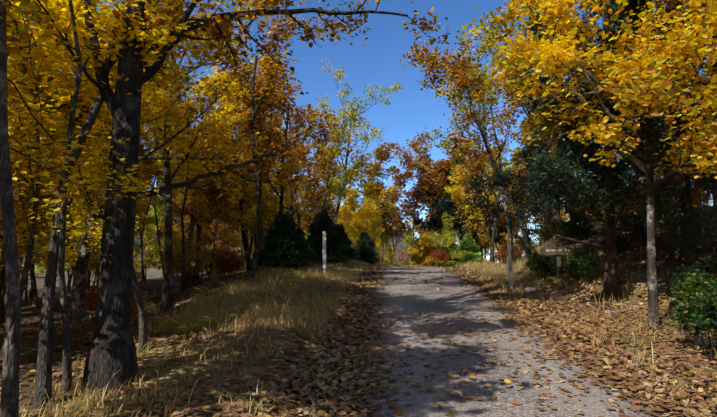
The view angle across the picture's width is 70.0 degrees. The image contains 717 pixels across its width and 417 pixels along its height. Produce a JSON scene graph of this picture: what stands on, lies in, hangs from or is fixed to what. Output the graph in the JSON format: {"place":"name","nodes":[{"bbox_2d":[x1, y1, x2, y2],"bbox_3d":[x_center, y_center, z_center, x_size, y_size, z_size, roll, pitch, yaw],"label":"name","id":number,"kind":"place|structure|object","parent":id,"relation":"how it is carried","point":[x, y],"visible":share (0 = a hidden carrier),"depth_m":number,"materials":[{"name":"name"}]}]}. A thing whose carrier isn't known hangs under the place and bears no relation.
{"place":"outdoors","nodes":[
{"label":"outdoors","id":0,"kind":"place"},
{"bbox_2d":[0,195,716,416],"bbox_3d":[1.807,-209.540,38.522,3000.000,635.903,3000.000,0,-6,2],"label":"terrain","id":1,"kind":"structure","parent":0,"point":[666,252],"depth_m":7.43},
{"bbox_2d":[0,0,20,416],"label":"tree","id":2,"kind":"object","parent":1,"relation":"on","point":[9,402],"visible":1,"depth_m":3.61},
{"bbox_2d":[0,37,53,239],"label":"tree","id":3,"kind":"object","parent":1,"relation":"on","point":[44,220],"depth_m":16.44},
{"bbox_2d":[7,32,50,167],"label":"tree sapling","id":4,"kind":"object","parent":1,"relation":"on","point":[22,82],"visible":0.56,"depth_m":4.50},
{"bbox_2d":[14,96,53,306],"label":"tree","id":5,"kind":"object","parent":1,"relation":"on","point":[35,298],"depth_m":16.23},
{"bbox_2d":[17,140,54,300],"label":"tree","id":6,"kind":"object","parent":1,"relation":"on","point":[30,296],"depth_m":20.94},
{"bbox_2d":[21,219,51,286],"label":"tree","id":7,"kind":"object","parent":1,"relation":"on","point":[38,269],"depth_m":50.64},
{"bbox_2d":[0,134,76,267],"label":"tree sapling","id":8,"kind":"object","parent":1,"relation":"on","point":[21,249],"depth_m":17.08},
{"bbox_2d":[0,14,87,319],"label":"tree","id":9,"kind":"object","parent":1,"relation":"on","point":[28,202],"depth_m":11.06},
{"bbox_2d":[0,0,90,216],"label":"tree","id":10,"kind":"object","parent":1,"relation":"on","point":[19,67],"depth_m":9.98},
{"bbox_2d":[0,208,96,301],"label":"tree sapling","id":11,"kind":"object","parent":1,"relation":"on","point":[26,297],"depth_m":19.37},
{"bbox_2d":[34,219,77,277],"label":"tree sapling","id":12,"kind":"object","parent":1,"relation":"on","point":[36,263],"depth_m":25.94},
{"bbox_2d":[0,25,134,327],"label":"tree sapling","id":13,"kind":"object","parent":1,"relation":"on","point":[68,107],"depth_m":10.15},
{"bbox_2d":[0,101,153,327],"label":"tree sapling","id":14,"kind":"object","parent":1,"relation":"on","point":[22,222],"depth_m":8.50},
{"bbox_2d":[15,145,139,292],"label":"tree sapling","id":15,"kind":"object","parent":1,"relation":"on","point":[44,227],"depth_m":12.14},
{"bbox_2d":[32,2,123,408],"bbox_3d":[-1.676,-3.917,7.195,3.201,12.108,4.228,1,-6,-9],"label":"tree","id":16,"kind":"object","parent":1,"relation":"on","point":[43,378],"visible":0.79,"depth_m":4.81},
{"bbox_2d":[72,189,90,288],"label":"tree","id":17,"kind":"object","parent":1,"relation":"on","point":[87,278],"depth_m":25.86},
{"bbox_2d":[15,8,150,275],"bbox_3d":[-8.318,-2.136,12.743,4.801,9.790,5.630,-5,-8,42],"label":"tree","id":18,"kind":"object","parent":1,"relation":"on","point":[73,268],"depth_m":13.87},
{"bbox_2d":[12,70,156,303],"bbox_3d":[-7.979,-0.324,13.085,4.567,6.266,3.870,-1,-6,6],"label":"tree sapling","id":19,"kind":"object","parent":1,"relation":"on","point":[147,167],"depth_m":13.23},
{"bbox_2d":[67,184,102,292],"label":"tree","id":20,"kind":"object","parent":1,"relation":"on","point":[82,211],"depth_m":24.24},
{"bbox_2d":[25,191,146,300],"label":"tree sapling","id":21,"kind":"object","parent":1,"relation":"on","point":[66,261],"depth_m":15.15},
{"bbox_2d":[0,0,184,393],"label":"tree","id":22,"kind":"object","parent":1,"relation":"on","point":[52,49],"depth_m":4.91,"materials":[{"name":"plant"}]},
{"bbox_2d":[88,244,99,282],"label":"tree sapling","id":23,"kind":"object","parent":1,"relation":"on","point":[93,266],"depth_m":27.63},
{"bbox_2d":[11,0,202,205],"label":"tree","id":24,"kind":"object","parent":1,"relation":"on","point":[142,150],"depth_m":11.48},
{"bbox_2d":[76,281,154,326],"bbox_3d":[-3.566,1.448,7.476,1.308,0.870,1.190,0,-6,0],"label":"shrub","id":25,"kind":"object","parent":1,"relation":"on","point":[93,299],"depth_m":7.28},
{"bbox_2d":[0,0,231,354],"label":"tree sapling","id":26,"kind":"object","parent":1,"relation":"on","point":[64,64],"depth_m":6.45,"materials":[{"name":"plant"}]},
{"bbox_2d":[88,216,163,269],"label":"tree sapling","id":27,"kind":"object","parent":1,"relation":"on","point":[137,246],"depth_m":29.71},
{"bbox_2d":[17,0,251,350],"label":"tree","id":28,"kind":"object","parent":1,"relation":"on","point":[158,101],"depth_m":6.54,"materials":[{"name":"plant"}]},
{"bbox_2d":[133,218,155,266],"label":"tree","id":29,"kind":"object","parent":1,"relation":"on","point":[144,240],"depth_m":45.88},
{"bbox_2d":[134,154,163,281],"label":"tree","id":30,"kind":"object","parent":1,"relation":"on","point":[147,219],"depth_m":24.78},
{"bbox_2d":[134,214,163,279],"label":"tree","id":31,"kind":"object","parent":1,"relation":"on","point":[144,256],"depth_m":54.33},
{"bbox_2d":[140,124,184,276],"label":"tree","id":32,"kind":"object","parent":1,"relation":"on","point":[158,200],"depth_m":28.06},
{"bbox_2d":[147,202,178,264],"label":"tree","id":33,"kind":"object","parent":1,"relation":"on","point":[153,226],"depth_m":41.50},
{"bbox_2d":[82,0,245,310],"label":"tree","id":34,"kind":"object","parent":1,"relation":"on","point":[185,142],"depth_m":10.20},
{"bbox_2d":[145,216,191,262],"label":"tree sapling","id":35,"kind":"object","parent":1,"relation":"on","point":[173,230],"depth_m":30.60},
{"bbox_2d":[153,203,203,275],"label":"tree","id":36,"kind":"object","parent":1,"relation":"on","point":[175,229],"depth_m":37.57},
{"bbox_2d":[161,213,206,256],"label":"tree sapling","id":37,"kind":"object","parent":1,"relation":"on","point":[187,232],"depth_m":27.45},
{"bbox_2d":[147,236,231,285],"bbox_3d":[-5.315,1.640,15.943,1.922,1.669,2.655,-22,-23,75],"label":"shrub","id":38,"kind":"object","parent":1,"relation":"on","point":[206,251],"depth_m":15.74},
{"bbox_2d":[147,56,235,280],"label":"tree","id":39,"kind":"object","parent":1,"relation":"on","point":[178,201],"depth_m":19.22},
{"bbox_2d":[152,239,231,287],"bbox_3d":[-4.580,1.553,14.620,1.497,1.441,2.122,-5,-7,40],"label":"shrub","id":40,"kind":"object","parent":1,"relation":"on","point":[176,262],"depth_m":14.56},
{"bbox_2d":[68,0,319,322],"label":"tree","id":41,"kind":"object","parent":1,"relation":"on","point":[79,276],"depth_m":9.95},
{"bbox_2d":[172,113,218,253],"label":"tree","id":42,"kind":"object","parent":1,"relation":"on","point":[193,124],"depth_m":26.51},
{"bbox_2d":[180,185,222,273],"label":"tree","id":43,"kind":"object","parent":1,"relation":"on","point":[187,220],"depth_m":33.10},
{"bbox_2d":[142,62,270,287],"bbox_3d":[-5.004,-1.253,17.499,3.434,8.163,4.647,15,-16,-69],"label":"tree","id":44,"kind":"object","parent":1,"relation":"on","point":[187,207],"depth_m":17.40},
{"bbox_2d":[138,52,275,290],"bbox_3d":[-5.102,-1.176,14.332,5.711,6.997,4.772,-5,-7,40],"label":"tree","id":45,"kind":"object","parent":1,"relation":"on","point":[222,77],"depth_m":14.58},
{"bbox_2d":[160,135,269,282],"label":"tree sapling","id":46,"kind":"object","parent":1,"relation":"on","point":[207,204],"depth_m":15.99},
{"bbox_2d":[199,217,242,255],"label":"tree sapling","id":47,"kind":"object","parent":1,"relation":"on","point":[222,225],"depth_m":25.00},
{"bbox_2d":[211,248,253,279],"bbox_3d":[-3.625,1.565,14.505,1.257,0.926,1.392,5,-8,-42],"label":"shrub","id":48,"kind":"object","parent":1,"relation":"on","point":[231,261],"depth_m":14.40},
{"bbox_2d":[6,0,459,394],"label":"oak tree","id":49,"kind":"object","parent":1,"relation":"on","point":[111,351],"depth_m":5.62,"materials":[{"name":"plant"}]},
{"bbox_2d":[219,214,253,262],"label":"tree","id":50,"kind":"object","parent":1,"relation":"on","point":[236,234],"depth_m":44.99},
{"bbox_2d":[222,126,267,270],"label":"tree","id":51,"kind":"object","parent":1,"relation":"on","point":[225,187],"depth_m":24.01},
{"bbox_2d":[213,182,278,247],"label":"tree","id":52,"kind":"object","parent":1,"relation":"on","point":[231,220],"depth_m":27.67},
{"bbox_2d":[202,78,291,270],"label":"tree","id":53,"kind":"object","parent":1,"relation":"on","point":[223,197],"depth_m":17.38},
{"bbox_2d":[193,14,310,283],"bbox_3d":[-2.829,-1.425,13.239,3.308,6.947,2.803,0,-6,2],"label":"tree","id":54,"kind":"object","parent":1,"relation":"on","point":[261,86],"depth_m":13.20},
{"bbox_2d":[221,124,284,270],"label":"tree","id":55,"kind":"object","parent":1,"relation":"on","point":[276,214],"depth_m":19.08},
{"bbox_2d":[217,169,293,270],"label":"tree sapling","id":56,"kind":"object","parent":1,"relation":"on","point":[273,203],"depth_m":18.52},
{"bbox_2d":[226,153,301,271],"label":"tree","id":57,"kind":"object","parent":1,"relation":"on","point":[266,208],"depth_m":16.08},
{"bbox_2d":[252,205,307,246],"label":"tree sapling","id":58,"kind":"object","parent":1,"relation":"on","point":[303,225],"visible":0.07,"depth_m":29.06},
{"bbox_2d":[244,211,321,269],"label":"spruce","id":59,"kind":"object","parent":1,"relation":"on","point":[298,241],"depth_m":15.41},
{"bbox_2d":[265,182,307,234],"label":"tree sapling","id":60,"kind":"object","parent":1,"relation":"on","point":[294,218],"depth_m":26.49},
{"bbox_2d":[240,52,339,217],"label":"tree","id":61,"kind":"object","parent":1,"relation":"on","point":[290,91],"depth_m":16.89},
{"bbox_2d":[266,120,319,215],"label":"tree","id":62,"kind":"object","parent":1,"relation":"on","point":[289,175],"depth_m":28.12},
{"bbox_2d":[265,104,323,226],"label":"tree","id":63,"kind":"object","parent":1,"relation":"on","point":[302,159],"depth_m":22.42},
{"bbox_2d":[249,49,363,216],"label":"tree","id":64,"kind":"object","parent":1,"relation":"on","point":[311,131],"depth_m":24.70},
{"bbox_2d":[292,186,329,238],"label":"tree","id":65,"kind":"object","parent":1,"relation":"on","point":[305,217],"depth_m":38.52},
{"bbox_2d":[285,146,361,232],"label":"tree","id":66,"kind":"object","parent":1,"relation":"on","point":[321,195],"depth_m":33.58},
{"bbox_2d":[323,231,325,275],"bbox_3d":[-0.942,1.424,14.144,0.095,1.580,0.020,-1,-4,8],"label":"delineator post","id":67,"kind":"object","parent":1,"relation":"on","point":[324,252],"visible":0.59,"depth_m":14.15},
{"bbox_2d":[300,161,355,239],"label":"tree","id":68,"kind":"object","parent":1,"relation":"on","point":[327,209],"depth_m":38.34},
{"bbox_2d":[306,210,354,264],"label":"spruce","id":69,"kind":"object","parent":1,"relation":"on","point":[334,237],"depth_m":18.81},
{"bbox_2d":[298,94,368,217],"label":"tree","id":70,"kind":"object","parent":1,"relation":"on","point":[337,131],"depth_m":28.53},
{"bbox_2d":[336,223,358,262],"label":"spruce","id":71,"kind":"object","parent":1,"relation":"on","point":[352,250],"depth_m":20.40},
{"bbox_2d":[309,57,403,224],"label":"tree","id":72,"kind":"object","parent":1,"relation":"on","point":[395,86],"depth_m":34.25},
{"bbox_2d":[0,196,716,416],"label":"dry grass","id":73,"kind":"structure","parent":1,"relation":"on","point":[315,274],"depth_m":8.50,"materials":[{"name":"plant"}]},
{"bbox_2d":[0,220,716,416],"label":"fallen leaves","id":74,"kind":"object","parent":1,"relation":"on","point":[365,375],"visible":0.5,"depth_m":6.16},
{"bbox_2d":[335,187,382,246],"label":"tree","id":75,"kind":"object","parent":1,"relation":"on","point":[352,196],"depth_m":37.61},
{"bbox_2d":[334,196,387,247],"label":"tree sapling","id":76,"kind":"object","parent":1,"relation":"on","point":[364,204],"depth_m":29.51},
{"bbox_2d":[353,231,381,264],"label":"spruce","id":77,"kind":"object","parent":1,"relation":"on","point":[371,248],"depth_m":24.38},
{"bbox_2d":[32,307,707,416],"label":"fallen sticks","id":78,"kind":"object","parent":1,"relation":"on","point":[43,409],"visible":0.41,"depth_m":4.99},
{"bbox_2d":[347,126,398,230],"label":"tree","id":79,"kind":"object","parent":1,"relation":"on","point":[373,168],"depth_m":41.46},
{"bbox_2d":[351,173,400,250],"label":"tree","id":80,"kind":"object","parent":1,"relation":"on","point":[369,188],"depth_m":34.11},
{"bbox_2d":[368,226,395,263],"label":"bush","id":81,"kind":"object","parent":1,"relation":"on","point":[389,250],"depth_m":36.72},
{"bbox_2d":[375,201,401,260],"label":"tree","id":82,"kind":"object","parent":1,"relation":"on","point":[394,208],"depth_m":54.22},
{"bbox_2d":[379,166,410,264],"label":"tree","id":83,"kind":"object","parent":1,"relation":"on","point":[397,195],"depth_m":45.48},
{"bbox_2d":[394,240,415,264],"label":"bush","id":84,"kind":"object","parent":1,"relation":"on","point":[403,253],"depth_m":80.24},
{"bbox_2d":[154,221,678,332],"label":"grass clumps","id":85,"kind":"object","parent":1,"relation":"on","point":[199,321],"visible":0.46,"depth_m":9.68,"materials":[{"name":"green plant"}]},
{"bbox_2d":[402,219,431,262],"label":"tree","id":86,"kind":"object","parent":1,"relation":"on","point":[409,239],"depth_m":62.54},
{"bbox_2d":[381,128,452,259],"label":"tree","id":87,"kind":"object","parent":1,"relation":"on","point":[422,187],"depth_m":41.02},
{"bbox_2d":[404,233,435,266],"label":"tree","id":88,"kind":"object","parent":1,"relation":"on","point":[423,242],"depth_m":36.10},
{"bbox_2d":[410,208,441,258],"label":"tree","id":89,"kind":"object","parent":1,"relation":"on","point":[421,232],"depth_m":57.98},
{"bbox_2d":[412,166,457,265],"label":"pine tree","id":90,"kind":"object","parent":1,"relation":"on","point":[418,222],"depth_m":48.05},
{"bbox_2d":[431,249,449,266],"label":"shrub","id":91,"kind":"object","parent":1,"relation":"on","point":[442,257],"depth_m":31.77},
{"bbox_2d":[422,213,467,259],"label":"tree sapling","id":92,"kind":"object","parent":1,"relation":"on","point":[452,240],"depth_m":32.86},
{"bbox_2d":[424,159,473,247],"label":"tree","id":93,"kind":"object","parent":1,"relation":"on","point":[433,222],"depth_m":41.88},
{"bbox_2d":[433,235,465,266],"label":"spruce","id":94,"kind":"object","parent":1,"relation":"on","point":[451,262],"depth_m":33.82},
{"bbox_2d":[443,164,492,235],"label":"tree","id":95,"kind":"object","parent":1,"relation":"on","point":[459,188],"depth_m":36.97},
{"bbox_2d":[457,233,484,264],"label":"spruce","id":96,"kind":"object","parent":1,"relation":"on","point":[465,246],"depth_m":34.55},
{"bbox_2d":[399,37,544,259],"bbox_3d":[3.399,-1.817,15.562,3.808,7.199,3.729,4,-7,-36],"label":"tree","id":97,"kind":"object","parent":1,"relation":"on","point":[461,65],"depth_m":15.62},
{"bbox_2d":[431,21,520,266],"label":"tree","id":98,"kind":"object","parent":1,"relation":"on","point":[479,66],"depth_m":21.56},
{"bbox_2d":[455,186,503,250],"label":"tree","id":99,"kind":"object","parent":1,"relation":"on","point":[481,240],"depth_m":41.82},
{"bbox_2d":[459,175,507,257],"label":"pine tree","id":100,"kind":"object","parent":1,"relation":"on","point":[498,237],"depth_m":43.21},
{"bbox_2d":[478,227,491,260],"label":"tree","id":101,"kind":"object","parent":1,"relation":"on","point":[487,246],"depth_m":50.59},
{"bbox_2d":[447,69,523,264],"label":"tree","id":102,"kind":"object","parent":1,"relation":"on","point":[495,148],"depth_m":27.20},
{"bbox_2d":[466,144,514,243],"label":"tree","id":103,"kind":"object","parent":1,"relation":"on","point":[492,199],"depth_m":40.21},
{"bbox_2d":[488,234,524,265],"bbox_3d":[6.794,1.920,23.386,1.772,1.640,1.487,-2,-6,22],"label":"shrub","id":104,"kind":"object","parent":1,"relation":"on","point":[505,252],"depth_m":23.22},
{"bbox_2d":[507,239,512,288],"bbox_3d":[3.846,1.553,12.982,0.095,1.580,0.019,0,-7,-2],"label":"delineator post","id":105,"kind":"object","parent":1,"relation":"on","point":[509,262],"visible":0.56,"depth_m":13.00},
{"bbox_2d":[502,167,532,253],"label":"tree","id":106,"kind":"object","parent":1,"relation":"on","point":[512,209],"depth_m":38.20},
{"bbox_2d":[502,222,543,257],"bbox_3d":[7.566,1.666,23.341,2.097,2.143,2.314,-1,-6,7],"label":"shrub","id":107,"kind":"object","parent":1,"relation":"on","point":[529,239],"depth_m":23.44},
{"bbox_2d":[496,123,574,264],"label":"tree","id":108,"kind":"object","parent":1,"relation":"on","point":[506,163],"depth_m":40.84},
{"bbox_2d":[523,250,556,281],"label":"shrub","id":109,"kind":"object","parent":1,"relation":"on","point":[531,263],"depth_m":12.82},
{"bbox_2d":[484,3,602,237],"bbox_3d":[7.013,-4.196,19.344,5.172,10.863,5.115,0,-6,2],"label":"tree","id":110,"kind":"object","parent":1,"relation":"on","point":[501,60],"depth_m":18.14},
{"bbox_2d":[509,80,582,225],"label":"tree","id":111,"kind":"object","parent":1,"relation":"on","point":[518,162],"depth_m":24.32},
{"bbox_2d":[537,218,570,244],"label":"shrub","id":112,"kind":"object","parent":1,"relation":"on","point":[550,229],"depth_m":14.70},
{"bbox_2d":[543,244,573,289],"bbox_3d":[4.548,1.522,11.559,0.660,1.420,0.136,-4,-6,16],"label":"wooden sign","id":113,"kind":"object","parent":1,"relation":"on","point":[558,250],"visible":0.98,"depth_m":11.56,"materials":[{"name":"brown wood"}]},
{"bbox_2d":[428,0,716,299],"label":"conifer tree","id":114,"kind":"object","parent":1,"relation":"on","point":[550,171],"depth_m":9.89,"materials":[{"name":"plant"}]},
{"bbox_2d":[515,17,629,244],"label":"conifer tree","id":115,"kind":"object","parent":1,"relation":"on","point":[531,147],"depth_m":15.04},
{"bbox_2d":[549,249,602,284],"bbox_3d":[4.879,1.307,11.389,0.897,0.818,1.182,6,-8,-48],"label":"shrub","id":116,"kind":"object","parent":1,"relation":"on","point":[586,267],"depth_m":11.34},
{"bbox_2d":[454,0,716,326],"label":"maple tree","id":117,"kind":"object","parent":1,"relation":"on","point":[641,85],"depth_m":7.95,"materials":[{"name":"plant"}]},
{"bbox_2d":[554,202,622,255],"bbox_3d":[5.413,0.464,12.193,1.467,1.501,1.321,1,-6,-6],"label":"shrub","id":118,"kind":"object","parent":1,"relation":"on","point":[578,229],"depth_m":12.15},
{"bbox_2d":[597,231,630,255],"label":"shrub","id":119,"kind":"object","parent":1,"relation":"on","point":[619,241],"depth_m":11.47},
{"bbox_2d":[564,0,716,264],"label":"conifer tree","id":120,"kind":"object","parent":1,"relation":"on","point":[680,218],"depth_m":9.28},
{"bbox_2d":[610,2,700,231],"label":"tree","id":121,"kind":"object","parent":1,"relation":"on","point":[675,203],"depth_m":11.76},
{"bbox_2d":[641,3,716,210],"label":"tree","id":122,"kind":"object","parent":1,"relation":"on","point":[714,197],"depth_m":14.82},
{"bbox_2d":[658,164,715,213],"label":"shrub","id":123,"kind":"object","parent":1,"relation":"on","point":[694,193],"depth_m":12.64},
{"bbox_2d":[664,280,716,361],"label":"shrub","id":124,"kind":"object","parent":1,"relation":"on","point":[695,315],"depth_m":6.15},
{"bbox_2d":[664,252,716,311],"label":"shrub","id":125,"kind":"object","parent":1,"relation":"on","point":[705,264],"depth_m":8.59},
{"bbox_2d":[668,266,716,327],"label":"shrub","id":126,"kind":"object","parent":1,"relation":"on","point":[693,280],"depth_m":7.87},
{"bbox_2d":[691,170,711,206],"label":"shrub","id":127,"kind":"object","parent":1,"relation":"on","point":[702,182],"depth_m":17.59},
{"bbox_2d":[695,338,715,346],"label":"rock","id":128,"kind":"object","parent":1,"relation":"on","point":[706,341],"visible":0.27,"depth_m":6.61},
{"bbox_2d":[23,0,716,262],"label":"sky","id":129,"kind":"structure","parent":0,"point":[413,110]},
{"bbox_2d":[326,267,701,416],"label":"road","id":130,"kind":"structure","parent":0,"point":[450,303],"depth_m":6.12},
{"bbox_2d":[402,239,440,266],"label":"bush","id":131,"kind":"object","parent":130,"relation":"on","point":[432,264],"depth_m":42.20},
{"bbox_2d":[416,138,469,235],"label":"tree","id":132,"kind":"object","parent":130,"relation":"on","point":[445,164],"depth_m":41.80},
{"bbox_2d":[628,206,661,220],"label":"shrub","id":133,"kind":"object","parent":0,"point":[641,213],"depth_m":13.04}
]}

